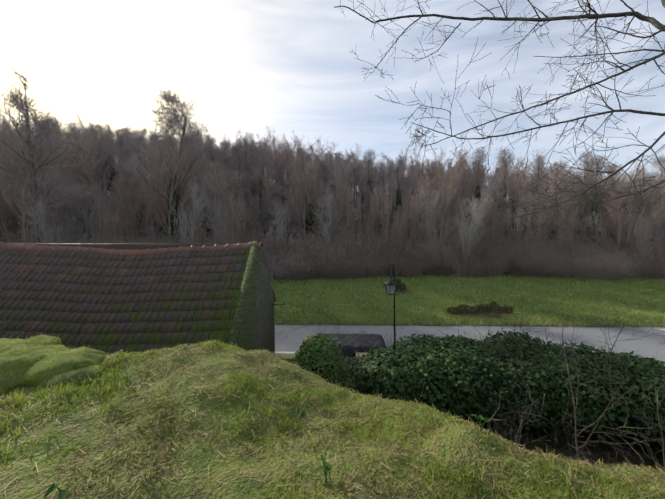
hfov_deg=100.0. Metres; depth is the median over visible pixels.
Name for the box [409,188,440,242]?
forest sapling
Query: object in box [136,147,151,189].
forest tree
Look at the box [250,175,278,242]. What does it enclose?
forest sapling
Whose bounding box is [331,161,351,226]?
forest tree ivy
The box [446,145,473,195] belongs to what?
forest sapling
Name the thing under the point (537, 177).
forest sapling
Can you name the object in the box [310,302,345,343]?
bank sapling
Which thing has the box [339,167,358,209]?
forest sapling
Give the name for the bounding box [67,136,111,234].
tree
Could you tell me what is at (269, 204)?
forest tree
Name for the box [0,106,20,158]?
forest sapling
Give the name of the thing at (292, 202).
forest sapling
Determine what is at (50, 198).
forest tree
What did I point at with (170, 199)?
tree
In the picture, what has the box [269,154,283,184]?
forest tree
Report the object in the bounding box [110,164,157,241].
forest sapling
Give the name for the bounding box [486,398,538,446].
bank sapling
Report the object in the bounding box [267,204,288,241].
forest tree
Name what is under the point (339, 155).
forest tree
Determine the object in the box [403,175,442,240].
tree
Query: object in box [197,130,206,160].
forest tree
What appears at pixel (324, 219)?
forest tree
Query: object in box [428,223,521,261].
forest thicket
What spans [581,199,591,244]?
forest tree
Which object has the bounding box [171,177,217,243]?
tree
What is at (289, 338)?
road
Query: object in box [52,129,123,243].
tree
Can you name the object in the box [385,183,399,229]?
forest tree
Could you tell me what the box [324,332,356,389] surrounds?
bank sapling
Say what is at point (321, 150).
forest sapling
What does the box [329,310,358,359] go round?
bank sapling
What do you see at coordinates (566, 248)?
forest thicket
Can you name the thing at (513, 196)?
forest tree
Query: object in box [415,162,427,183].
forest tree
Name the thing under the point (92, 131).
forest tree
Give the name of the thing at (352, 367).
bank sapling
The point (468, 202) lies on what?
forest tree
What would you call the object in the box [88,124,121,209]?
tree
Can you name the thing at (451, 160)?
forest tree
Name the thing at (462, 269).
forest thicket
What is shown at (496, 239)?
forest sapling
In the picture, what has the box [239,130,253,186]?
forest tree
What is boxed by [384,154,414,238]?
forest tree ivy
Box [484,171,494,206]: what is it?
forest sapling
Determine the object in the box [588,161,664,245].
tree
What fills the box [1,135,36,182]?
forest sapling
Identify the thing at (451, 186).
tree
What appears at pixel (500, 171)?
forest sapling
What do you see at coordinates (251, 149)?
tree
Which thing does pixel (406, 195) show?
forest tree
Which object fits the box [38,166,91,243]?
tree
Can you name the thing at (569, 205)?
forest tree
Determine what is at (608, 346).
bare shrub
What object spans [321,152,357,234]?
tree
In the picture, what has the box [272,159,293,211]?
forest sapling
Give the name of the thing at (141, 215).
forest tree
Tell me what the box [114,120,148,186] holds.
forest sapling
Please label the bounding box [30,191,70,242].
forest sapling
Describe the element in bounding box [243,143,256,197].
forest tree
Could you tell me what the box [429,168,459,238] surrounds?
forest sapling
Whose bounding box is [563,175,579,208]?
forest sapling
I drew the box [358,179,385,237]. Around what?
forest sapling
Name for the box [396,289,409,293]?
bramble shrub
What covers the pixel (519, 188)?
forest sapling
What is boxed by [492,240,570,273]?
forest thicket
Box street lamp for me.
[383,264,396,347]
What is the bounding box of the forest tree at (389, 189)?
[385,178,395,199]
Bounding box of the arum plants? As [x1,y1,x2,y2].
[43,343,490,498]
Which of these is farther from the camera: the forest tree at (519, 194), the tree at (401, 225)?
the forest tree at (519, 194)
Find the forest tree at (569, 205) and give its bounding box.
[559,189,582,227]
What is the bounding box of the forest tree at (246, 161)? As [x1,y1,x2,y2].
[242,154,253,201]
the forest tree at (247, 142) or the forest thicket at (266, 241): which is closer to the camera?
the forest thicket at (266, 241)
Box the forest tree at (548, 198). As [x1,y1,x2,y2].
[543,181,553,233]
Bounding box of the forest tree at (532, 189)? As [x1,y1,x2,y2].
[526,181,544,241]
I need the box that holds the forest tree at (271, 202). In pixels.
[264,198,279,241]
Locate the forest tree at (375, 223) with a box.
[370,198,380,232]
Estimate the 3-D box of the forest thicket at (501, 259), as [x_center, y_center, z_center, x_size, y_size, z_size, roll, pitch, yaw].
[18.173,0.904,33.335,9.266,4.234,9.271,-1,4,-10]
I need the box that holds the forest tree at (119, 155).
[104,151,131,180]
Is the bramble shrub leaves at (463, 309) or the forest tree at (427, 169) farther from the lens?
the forest tree at (427, 169)
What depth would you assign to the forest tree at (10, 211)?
34.41 m
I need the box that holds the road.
[275,325,664,364]
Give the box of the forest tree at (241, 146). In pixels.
[227,139,244,178]
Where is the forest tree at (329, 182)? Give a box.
[325,168,335,227]
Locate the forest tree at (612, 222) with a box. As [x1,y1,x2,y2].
[603,207,625,241]
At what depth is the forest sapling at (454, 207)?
35.95 m
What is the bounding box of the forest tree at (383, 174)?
[379,169,387,212]
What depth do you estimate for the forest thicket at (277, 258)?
29.48 m
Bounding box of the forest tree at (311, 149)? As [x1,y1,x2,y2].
[307,142,318,172]
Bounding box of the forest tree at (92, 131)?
[86,120,101,164]
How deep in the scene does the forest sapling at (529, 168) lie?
69.04 m
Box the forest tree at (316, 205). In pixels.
[308,193,326,228]
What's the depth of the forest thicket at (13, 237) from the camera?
30.25 m
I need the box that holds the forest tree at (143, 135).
[137,126,147,145]
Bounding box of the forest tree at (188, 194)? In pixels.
[166,176,200,233]
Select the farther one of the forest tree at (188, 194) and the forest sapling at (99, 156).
the forest sapling at (99, 156)
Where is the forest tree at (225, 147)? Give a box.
[220,139,229,161]
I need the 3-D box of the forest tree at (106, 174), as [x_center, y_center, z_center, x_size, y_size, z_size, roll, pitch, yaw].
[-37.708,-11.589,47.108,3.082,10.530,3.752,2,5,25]
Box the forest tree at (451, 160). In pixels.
[445,157,453,176]
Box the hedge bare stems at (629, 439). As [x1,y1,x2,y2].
[605,360,657,464]
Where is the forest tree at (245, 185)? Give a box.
[242,174,258,237]
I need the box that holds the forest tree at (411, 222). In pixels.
[402,208,417,242]
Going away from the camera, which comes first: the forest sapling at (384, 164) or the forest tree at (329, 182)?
the forest tree at (329, 182)
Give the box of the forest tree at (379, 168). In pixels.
[374,162,384,197]
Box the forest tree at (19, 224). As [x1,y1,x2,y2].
[12,200,32,241]
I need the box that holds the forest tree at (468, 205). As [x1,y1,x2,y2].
[465,189,472,234]
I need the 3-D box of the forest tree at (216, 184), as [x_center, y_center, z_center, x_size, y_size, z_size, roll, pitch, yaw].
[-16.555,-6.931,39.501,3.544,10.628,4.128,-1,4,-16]
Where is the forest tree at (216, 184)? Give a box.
[209,166,220,237]
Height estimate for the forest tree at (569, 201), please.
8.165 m
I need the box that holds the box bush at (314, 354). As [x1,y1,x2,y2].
[292,331,356,393]
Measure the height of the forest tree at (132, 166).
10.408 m
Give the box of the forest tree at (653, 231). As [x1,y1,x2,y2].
[644,216,662,248]
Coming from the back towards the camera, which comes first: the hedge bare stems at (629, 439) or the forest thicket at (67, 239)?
the forest thicket at (67, 239)
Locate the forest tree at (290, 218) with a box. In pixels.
[271,201,298,239]
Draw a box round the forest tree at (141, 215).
[132,163,152,235]
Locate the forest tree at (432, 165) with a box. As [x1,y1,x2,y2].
[426,160,439,183]
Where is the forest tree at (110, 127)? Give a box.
[102,123,114,139]
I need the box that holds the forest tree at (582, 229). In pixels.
[577,218,592,247]
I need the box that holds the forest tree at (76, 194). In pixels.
[60,175,85,231]
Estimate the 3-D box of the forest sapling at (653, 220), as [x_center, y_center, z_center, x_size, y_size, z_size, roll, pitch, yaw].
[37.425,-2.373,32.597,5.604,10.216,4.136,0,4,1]
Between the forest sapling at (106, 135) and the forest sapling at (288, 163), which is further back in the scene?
the forest sapling at (106, 135)
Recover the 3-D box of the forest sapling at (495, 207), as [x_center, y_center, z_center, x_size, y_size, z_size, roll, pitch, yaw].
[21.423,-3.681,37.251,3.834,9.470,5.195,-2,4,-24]
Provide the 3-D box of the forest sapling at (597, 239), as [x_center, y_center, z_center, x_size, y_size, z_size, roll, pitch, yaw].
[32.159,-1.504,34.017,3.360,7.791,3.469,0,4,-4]
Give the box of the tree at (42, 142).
[0,88,98,242]
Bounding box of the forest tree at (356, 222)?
[349,209,362,237]
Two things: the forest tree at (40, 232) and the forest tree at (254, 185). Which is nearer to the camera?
the forest tree at (40, 232)
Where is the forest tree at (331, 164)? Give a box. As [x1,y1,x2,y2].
[327,161,336,214]
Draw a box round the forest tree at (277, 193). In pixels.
[263,179,282,234]
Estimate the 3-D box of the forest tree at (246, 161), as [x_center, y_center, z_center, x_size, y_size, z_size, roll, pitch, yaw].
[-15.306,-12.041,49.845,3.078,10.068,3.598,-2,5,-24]
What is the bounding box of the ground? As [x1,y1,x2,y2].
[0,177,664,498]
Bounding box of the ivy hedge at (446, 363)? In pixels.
[342,328,664,453]
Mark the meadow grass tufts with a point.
(598, 317)
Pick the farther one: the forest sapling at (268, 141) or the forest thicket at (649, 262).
the forest sapling at (268, 141)
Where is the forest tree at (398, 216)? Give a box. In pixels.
[395,205,401,241]
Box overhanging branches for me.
[334,0,664,252]
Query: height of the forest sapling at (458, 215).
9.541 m
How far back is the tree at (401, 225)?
31.29 m
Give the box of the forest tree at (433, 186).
[425,177,440,218]
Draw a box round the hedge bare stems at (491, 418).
[354,331,554,440]
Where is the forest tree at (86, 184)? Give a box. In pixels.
[71,156,101,233]
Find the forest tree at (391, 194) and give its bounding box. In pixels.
[383,178,401,218]
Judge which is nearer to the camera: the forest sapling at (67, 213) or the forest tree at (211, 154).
the forest sapling at (67, 213)
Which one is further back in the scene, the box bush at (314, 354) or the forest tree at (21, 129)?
the forest tree at (21, 129)
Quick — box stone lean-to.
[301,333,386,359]
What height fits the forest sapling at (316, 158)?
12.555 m
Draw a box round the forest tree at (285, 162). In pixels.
[280,152,290,184]
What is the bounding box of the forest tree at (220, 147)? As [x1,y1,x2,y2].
[214,139,230,165]
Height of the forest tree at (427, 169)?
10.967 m
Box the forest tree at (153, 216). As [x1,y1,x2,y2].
[137,191,163,241]
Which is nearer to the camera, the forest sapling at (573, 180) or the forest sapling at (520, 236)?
the forest sapling at (520, 236)
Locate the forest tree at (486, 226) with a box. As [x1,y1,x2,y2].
[476,212,498,242]
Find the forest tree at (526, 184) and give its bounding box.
[520,181,535,235]
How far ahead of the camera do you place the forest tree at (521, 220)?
39.91 m
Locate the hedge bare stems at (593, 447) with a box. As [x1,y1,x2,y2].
[466,336,664,464]
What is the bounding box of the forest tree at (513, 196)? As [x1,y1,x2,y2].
[508,182,524,240]
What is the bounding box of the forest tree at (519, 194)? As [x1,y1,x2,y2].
[511,185,528,212]
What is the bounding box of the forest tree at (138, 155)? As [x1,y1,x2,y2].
[128,152,145,199]
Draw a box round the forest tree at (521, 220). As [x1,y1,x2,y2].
[515,199,526,244]
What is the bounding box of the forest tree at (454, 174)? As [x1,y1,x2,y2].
[450,163,459,199]
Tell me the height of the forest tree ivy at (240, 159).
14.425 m
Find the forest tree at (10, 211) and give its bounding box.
[0,186,18,239]
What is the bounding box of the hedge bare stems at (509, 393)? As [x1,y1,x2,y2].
[459,336,563,430]
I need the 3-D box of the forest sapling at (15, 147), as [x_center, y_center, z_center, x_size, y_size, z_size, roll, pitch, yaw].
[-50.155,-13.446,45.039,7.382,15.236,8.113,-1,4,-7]
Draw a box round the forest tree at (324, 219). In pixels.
[316,202,339,245]
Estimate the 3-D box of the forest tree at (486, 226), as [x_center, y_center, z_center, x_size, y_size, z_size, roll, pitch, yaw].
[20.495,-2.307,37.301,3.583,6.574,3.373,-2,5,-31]
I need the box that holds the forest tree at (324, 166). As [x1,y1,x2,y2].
[316,161,327,209]
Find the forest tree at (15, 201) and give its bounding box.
[9,189,33,232]
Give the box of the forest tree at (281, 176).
[275,165,287,217]
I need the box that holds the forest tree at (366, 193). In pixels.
[359,185,370,232]
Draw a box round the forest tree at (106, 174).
[98,150,116,210]
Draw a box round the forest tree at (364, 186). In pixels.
[358,171,375,199]
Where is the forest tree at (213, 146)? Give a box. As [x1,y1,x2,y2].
[203,136,216,162]
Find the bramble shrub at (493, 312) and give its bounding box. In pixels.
[474,304,504,316]
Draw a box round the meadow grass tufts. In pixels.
[269,271,664,327]
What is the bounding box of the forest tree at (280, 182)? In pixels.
[275,172,287,228]
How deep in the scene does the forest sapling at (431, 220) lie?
31.73 m
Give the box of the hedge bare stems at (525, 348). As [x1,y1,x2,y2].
[465,321,626,438]
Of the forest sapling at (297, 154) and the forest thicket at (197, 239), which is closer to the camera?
the forest thicket at (197, 239)
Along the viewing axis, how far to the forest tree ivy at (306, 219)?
43.61 m
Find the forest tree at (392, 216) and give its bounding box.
[380,210,397,235]
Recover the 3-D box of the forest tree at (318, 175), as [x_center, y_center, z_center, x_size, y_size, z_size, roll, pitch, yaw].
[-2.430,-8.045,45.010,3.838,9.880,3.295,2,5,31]
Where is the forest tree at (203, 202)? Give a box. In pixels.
[193,169,213,227]
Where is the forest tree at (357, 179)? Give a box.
[350,162,360,208]
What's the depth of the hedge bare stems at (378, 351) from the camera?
9.30 m
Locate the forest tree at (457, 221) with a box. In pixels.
[452,205,465,241]
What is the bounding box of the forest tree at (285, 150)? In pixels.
[278,142,293,158]
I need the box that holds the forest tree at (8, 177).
[1,159,25,237]
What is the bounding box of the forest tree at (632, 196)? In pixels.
[624,182,644,229]
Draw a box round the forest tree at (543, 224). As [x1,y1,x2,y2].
[534,210,552,245]
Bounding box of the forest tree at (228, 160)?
[221,152,235,206]
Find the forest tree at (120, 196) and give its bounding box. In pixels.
[109,176,135,237]
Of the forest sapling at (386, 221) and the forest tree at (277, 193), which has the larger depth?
the forest tree at (277, 193)
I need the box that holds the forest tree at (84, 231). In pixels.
[69,170,91,238]
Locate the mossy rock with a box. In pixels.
[0,334,105,395]
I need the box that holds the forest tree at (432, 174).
[423,166,438,189]
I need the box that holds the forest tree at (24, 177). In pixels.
[17,161,33,228]
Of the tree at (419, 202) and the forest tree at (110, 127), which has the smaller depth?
the tree at (419, 202)
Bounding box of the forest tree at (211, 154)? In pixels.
[206,146,219,167]
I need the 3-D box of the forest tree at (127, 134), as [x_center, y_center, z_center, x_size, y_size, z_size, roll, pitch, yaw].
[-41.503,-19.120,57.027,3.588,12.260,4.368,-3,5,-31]
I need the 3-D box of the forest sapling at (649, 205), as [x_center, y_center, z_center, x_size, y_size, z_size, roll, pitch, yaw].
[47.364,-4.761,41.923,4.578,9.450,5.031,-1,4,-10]
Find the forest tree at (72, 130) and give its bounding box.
[62,120,85,158]
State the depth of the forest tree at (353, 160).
75.99 m
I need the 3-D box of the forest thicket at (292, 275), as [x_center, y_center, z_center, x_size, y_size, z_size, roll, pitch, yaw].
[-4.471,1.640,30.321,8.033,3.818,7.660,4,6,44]
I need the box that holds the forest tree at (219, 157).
[215,145,224,163]
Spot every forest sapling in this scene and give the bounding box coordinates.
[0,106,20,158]
[0,123,31,180]
[0,124,20,213]
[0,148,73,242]
[0,170,21,231]
[0,175,25,242]
[0,175,26,242]
[0,180,20,241]
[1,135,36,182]
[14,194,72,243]
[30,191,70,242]
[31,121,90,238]
[37,148,63,201]
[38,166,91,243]
[47,127,76,219]
[48,182,82,237]
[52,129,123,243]
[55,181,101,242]
[56,123,106,202]
[59,119,103,200]
[63,136,113,212]
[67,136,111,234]
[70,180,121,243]
[71,109,86,134]
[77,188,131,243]
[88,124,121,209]
[90,124,114,188]
[91,139,117,187]
[96,121,117,168]
[97,171,143,243]
[105,160,148,243]
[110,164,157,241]
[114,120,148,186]
[122,164,173,243]
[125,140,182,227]
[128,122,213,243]
[142,156,182,213]
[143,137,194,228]
[144,144,180,204]
[152,136,177,176]
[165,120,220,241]
[170,135,214,211]
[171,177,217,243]
[174,178,207,242]
[189,121,214,142]
[192,162,235,236]
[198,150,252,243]
[198,163,231,237]
[204,201,227,243]
[210,189,249,243]
[218,134,237,174]
[219,131,244,173]
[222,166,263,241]
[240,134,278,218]
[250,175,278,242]
[251,128,278,182]
[259,200,292,248]
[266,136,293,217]
[267,133,279,187]
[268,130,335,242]
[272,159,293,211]
[274,144,299,213]
[279,157,315,234]
[284,171,306,226]
[288,134,314,199]
[288,190,308,231]
[297,176,333,237]
[309,151,328,203]
[312,180,340,259]
[315,138,333,161]
[319,169,345,228]
[320,142,344,172]
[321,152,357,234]
[323,157,355,232]
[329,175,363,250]
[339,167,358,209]
[341,149,352,191]
[346,145,362,190]
[353,153,380,204]
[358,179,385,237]
[360,185,389,244]
[369,188,405,248]
[378,152,391,184]
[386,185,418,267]
[387,145,413,176]
[401,208,426,263]
[402,161,429,208]
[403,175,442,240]
[407,150,426,195]
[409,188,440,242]
[411,172,428,215]
[414,192,455,273]
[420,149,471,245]
[427,147,448,176]
[427,158,466,228]
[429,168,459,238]
[432,203,452,240]
[438,177,470,248]
[445,192,476,251]
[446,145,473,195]
[450,147,468,179]
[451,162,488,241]
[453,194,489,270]
[464,209,489,250]
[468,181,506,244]
[476,188,508,241]
[484,166,495,197]
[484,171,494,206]
[484,204,521,258]
[485,157,511,198]
[501,153,528,225]
[503,195,533,249]
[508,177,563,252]
[514,160,530,209]
[514,178,525,209]
[519,172,529,189]
[521,157,535,177]
[525,163,552,201]
[527,150,551,192]
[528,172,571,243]
[529,186,582,250]
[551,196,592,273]
[554,156,574,200]
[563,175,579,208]
[564,164,579,215]
[567,161,601,220]
[577,210,610,254]
[578,171,619,241]
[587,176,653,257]
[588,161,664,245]
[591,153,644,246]
[603,180,644,239]
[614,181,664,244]
[623,189,664,238]
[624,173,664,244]
[625,207,659,262]
[629,186,664,251]
[632,190,664,240]
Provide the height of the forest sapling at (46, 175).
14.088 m
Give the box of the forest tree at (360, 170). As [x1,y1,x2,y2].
[346,159,365,206]
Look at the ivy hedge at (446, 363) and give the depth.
7.02 m
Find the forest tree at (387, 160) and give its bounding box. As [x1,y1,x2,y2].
[384,154,394,171]
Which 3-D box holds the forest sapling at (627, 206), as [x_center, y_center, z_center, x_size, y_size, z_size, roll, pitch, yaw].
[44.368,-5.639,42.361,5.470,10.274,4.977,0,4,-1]
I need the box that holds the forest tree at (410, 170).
[406,166,415,205]
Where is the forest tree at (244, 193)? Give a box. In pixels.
[235,187,253,237]
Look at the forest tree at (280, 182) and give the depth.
43.45 m
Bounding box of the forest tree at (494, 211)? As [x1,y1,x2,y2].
[484,202,501,237]
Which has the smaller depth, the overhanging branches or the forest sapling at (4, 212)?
the overhanging branches
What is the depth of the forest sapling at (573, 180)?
50.51 m
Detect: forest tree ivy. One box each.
[196,167,217,242]
[222,142,257,237]
[248,140,275,234]
[287,157,332,242]
[291,147,310,229]
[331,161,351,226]
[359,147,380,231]
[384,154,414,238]
[420,178,456,238]
[453,160,477,239]
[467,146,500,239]
[490,146,519,233]
[525,154,551,230]
[541,160,577,244]
[573,149,599,233]
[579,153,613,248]
[602,162,624,238]
[613,166,662,241]
[640,155,664,238]
[646,173,664,235]
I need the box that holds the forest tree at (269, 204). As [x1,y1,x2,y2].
[263,190,276,230]
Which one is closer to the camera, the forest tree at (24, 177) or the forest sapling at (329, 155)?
the forest tree at (24, 177)
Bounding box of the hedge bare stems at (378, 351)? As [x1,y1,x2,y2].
[347,335,418,391]
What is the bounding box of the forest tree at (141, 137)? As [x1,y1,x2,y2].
[134,128,146,145]
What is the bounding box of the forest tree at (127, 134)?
[119,125,137,152]
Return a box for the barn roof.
[0,242,276,354]
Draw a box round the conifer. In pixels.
[108,168,117,209]
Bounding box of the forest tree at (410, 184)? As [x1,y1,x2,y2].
[401,173,413,209]
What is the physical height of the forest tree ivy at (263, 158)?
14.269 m
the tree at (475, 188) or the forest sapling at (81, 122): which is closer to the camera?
the tree at (475, 188)
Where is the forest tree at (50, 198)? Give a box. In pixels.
[39,178,67,238]
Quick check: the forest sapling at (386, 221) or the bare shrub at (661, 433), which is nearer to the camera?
the bare shrub at (661, 433)
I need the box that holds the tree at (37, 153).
[0,58,75,233]
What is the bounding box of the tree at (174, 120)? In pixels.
[109,83,215,243]
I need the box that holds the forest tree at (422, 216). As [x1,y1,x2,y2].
[420,198,428,241]
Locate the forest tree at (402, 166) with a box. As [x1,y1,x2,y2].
[396,162,409,212]
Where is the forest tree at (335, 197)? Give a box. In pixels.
[329,179,347,237]
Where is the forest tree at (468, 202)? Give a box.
[467,175,475,228]
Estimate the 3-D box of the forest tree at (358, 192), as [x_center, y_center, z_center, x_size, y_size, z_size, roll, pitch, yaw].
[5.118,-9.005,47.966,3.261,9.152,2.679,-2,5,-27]
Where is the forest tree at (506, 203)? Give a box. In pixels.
[500,198,511,243]
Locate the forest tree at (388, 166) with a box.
[385,161,394,190]
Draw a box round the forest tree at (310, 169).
[304,156,315,204]
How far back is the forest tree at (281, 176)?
47.26 m
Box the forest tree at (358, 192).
[355,172,366,222]
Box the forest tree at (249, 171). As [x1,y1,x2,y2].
[247,155,260,207]
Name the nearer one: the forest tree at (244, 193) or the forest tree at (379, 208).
the forest tree at (244, 193)
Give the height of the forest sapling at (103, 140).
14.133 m
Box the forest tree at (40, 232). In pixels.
[23,220,61,242]
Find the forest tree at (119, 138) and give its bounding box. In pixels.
[112,129,129,157]
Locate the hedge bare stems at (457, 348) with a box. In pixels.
[406,329,508,376]
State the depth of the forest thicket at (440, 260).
31.20 m
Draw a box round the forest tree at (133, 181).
[125,161,146,222]
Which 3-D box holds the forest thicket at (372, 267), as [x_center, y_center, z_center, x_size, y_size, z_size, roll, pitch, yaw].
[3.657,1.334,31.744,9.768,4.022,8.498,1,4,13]
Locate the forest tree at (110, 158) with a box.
[95,146,119,185]
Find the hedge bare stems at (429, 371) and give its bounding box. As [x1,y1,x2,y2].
[373,334,489,407]
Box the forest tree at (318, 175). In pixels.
[312,168,325,227]
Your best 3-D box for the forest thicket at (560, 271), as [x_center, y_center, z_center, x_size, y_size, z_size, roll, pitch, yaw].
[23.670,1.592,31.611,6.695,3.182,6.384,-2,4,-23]
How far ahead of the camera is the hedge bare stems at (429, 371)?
8.18 m
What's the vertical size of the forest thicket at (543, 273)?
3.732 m
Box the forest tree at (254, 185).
[249,167,259,199]
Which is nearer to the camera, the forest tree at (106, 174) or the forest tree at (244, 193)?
the forest tree at (244, 193)
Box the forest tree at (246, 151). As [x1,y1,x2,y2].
[235,138,254,184]
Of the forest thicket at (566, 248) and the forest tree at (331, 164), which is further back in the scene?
the forest tree at (331, 164)
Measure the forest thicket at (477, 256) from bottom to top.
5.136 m
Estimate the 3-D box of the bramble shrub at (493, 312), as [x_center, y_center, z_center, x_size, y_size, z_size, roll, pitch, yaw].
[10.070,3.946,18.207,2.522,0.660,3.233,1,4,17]
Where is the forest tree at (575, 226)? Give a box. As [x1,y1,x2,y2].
[565,215,582,238]
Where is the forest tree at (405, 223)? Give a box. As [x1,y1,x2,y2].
[394,211,413,237]
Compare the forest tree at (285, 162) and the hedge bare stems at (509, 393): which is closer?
the hedge bare stems at (509, 393)
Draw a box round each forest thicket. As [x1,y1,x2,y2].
[0,230,34,242]
[3,226,124,243]
[10,231,114,243]
[53,228,173,243]
[101,235,177,243]
[106,220,212,243]
[148,228,247,243]
[156,235,230,243]
[189,233,254,243]
[198,222,299,256]
[206,218,329,262]
[262,236,320,275]
[263,243,302,279]
[264,249,302,266]
[265,253,326,280]
[271,230,334,258]
[274,229,374,277]
[284,253,328,276]
[305,247,376,278]
[315,250,350,274]
[323,251,370,275]
[335,245,408,277]
[345,250,400,275]
[382,233,474,273]
[401,242,481,272]
[405,227,493,263]
[420,234,508,271]
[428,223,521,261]
[432,252,490,276]
[445,239,518,265]
[461,245,518,272]
[465,253,509,276]
[477,227,590,262]
[480,242,553,271]
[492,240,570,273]
[501,246,566,276]
[503,229,589,258]
[504,248,565,273]
[513,235,600,259]
[516,251,571,276]
[540,243,645,280]
[551,238,617,260]
[559,244,631,273]
[568,255,642,279]
[596,254,653,275]
[601,250,664,279]
[615,250,664,276]
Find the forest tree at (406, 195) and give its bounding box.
[398,181,414,213]
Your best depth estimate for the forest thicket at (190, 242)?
29.10 m
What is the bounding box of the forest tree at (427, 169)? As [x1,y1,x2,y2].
[423,160,436,182]
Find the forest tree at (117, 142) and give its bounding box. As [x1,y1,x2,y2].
[108,126,129,158]
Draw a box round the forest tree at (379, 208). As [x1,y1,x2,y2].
[374,187,384,235]
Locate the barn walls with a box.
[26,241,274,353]
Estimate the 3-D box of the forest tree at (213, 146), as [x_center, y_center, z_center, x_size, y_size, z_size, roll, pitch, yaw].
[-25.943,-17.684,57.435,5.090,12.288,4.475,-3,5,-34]
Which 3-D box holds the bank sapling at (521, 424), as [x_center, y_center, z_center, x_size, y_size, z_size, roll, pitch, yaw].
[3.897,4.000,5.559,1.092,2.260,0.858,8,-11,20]
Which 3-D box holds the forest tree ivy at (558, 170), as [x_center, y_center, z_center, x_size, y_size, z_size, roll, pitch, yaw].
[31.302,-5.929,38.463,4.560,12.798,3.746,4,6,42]
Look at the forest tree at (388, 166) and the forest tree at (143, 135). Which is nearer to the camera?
the forest tree at (388, 166)
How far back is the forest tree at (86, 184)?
39.50 m
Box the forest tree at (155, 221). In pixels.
[141,198,166,243]
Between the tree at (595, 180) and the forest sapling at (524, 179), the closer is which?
the tree at (595, 180)
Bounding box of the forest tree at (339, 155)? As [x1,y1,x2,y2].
[334,151,343,173]
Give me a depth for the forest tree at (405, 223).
38.38 m
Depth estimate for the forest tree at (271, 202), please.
35.14 m
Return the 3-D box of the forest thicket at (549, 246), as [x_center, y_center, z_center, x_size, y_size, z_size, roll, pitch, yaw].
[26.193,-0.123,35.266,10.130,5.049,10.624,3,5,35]
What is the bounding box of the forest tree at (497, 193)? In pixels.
[489,174,506,219]
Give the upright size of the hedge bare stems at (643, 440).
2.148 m
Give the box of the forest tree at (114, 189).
[109,175,131,228]
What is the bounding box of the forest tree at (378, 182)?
[373,173,388,227]
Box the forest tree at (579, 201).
[570,195,585,240]
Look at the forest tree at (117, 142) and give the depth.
59.57 m
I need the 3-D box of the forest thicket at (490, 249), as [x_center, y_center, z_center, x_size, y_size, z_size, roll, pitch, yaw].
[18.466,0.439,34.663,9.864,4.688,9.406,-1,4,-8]
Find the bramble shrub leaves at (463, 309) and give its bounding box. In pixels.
[392,278,512,315]
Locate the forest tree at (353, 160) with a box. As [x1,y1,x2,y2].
[349,151,359,168]
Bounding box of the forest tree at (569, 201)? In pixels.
[560,183,579,224]
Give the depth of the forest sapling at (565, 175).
48.26 m
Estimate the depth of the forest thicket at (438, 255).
30.94 m
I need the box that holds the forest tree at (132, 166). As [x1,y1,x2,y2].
[111,155,140,222]
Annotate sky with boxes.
[0,0,664,198]
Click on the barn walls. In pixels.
(253, 325)
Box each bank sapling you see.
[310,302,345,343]
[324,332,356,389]
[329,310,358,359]
[332,334,364,392]
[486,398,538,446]
[499,387,550,447]
[500,301,562,363]
[501,333,551,426]
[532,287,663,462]
[550,345,632,447]
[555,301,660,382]
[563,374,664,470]
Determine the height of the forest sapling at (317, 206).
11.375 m
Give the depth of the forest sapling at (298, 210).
39.26 m
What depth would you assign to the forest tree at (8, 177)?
38.26 m
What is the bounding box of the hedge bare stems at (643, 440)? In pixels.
[618,371,662,464]
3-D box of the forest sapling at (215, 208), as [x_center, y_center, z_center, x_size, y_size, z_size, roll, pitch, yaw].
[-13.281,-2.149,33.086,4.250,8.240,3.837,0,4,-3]
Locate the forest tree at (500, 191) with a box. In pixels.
[492,179,511,234]
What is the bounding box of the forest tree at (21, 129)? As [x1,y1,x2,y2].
[8,120,25,144]
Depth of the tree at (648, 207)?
34.46 m

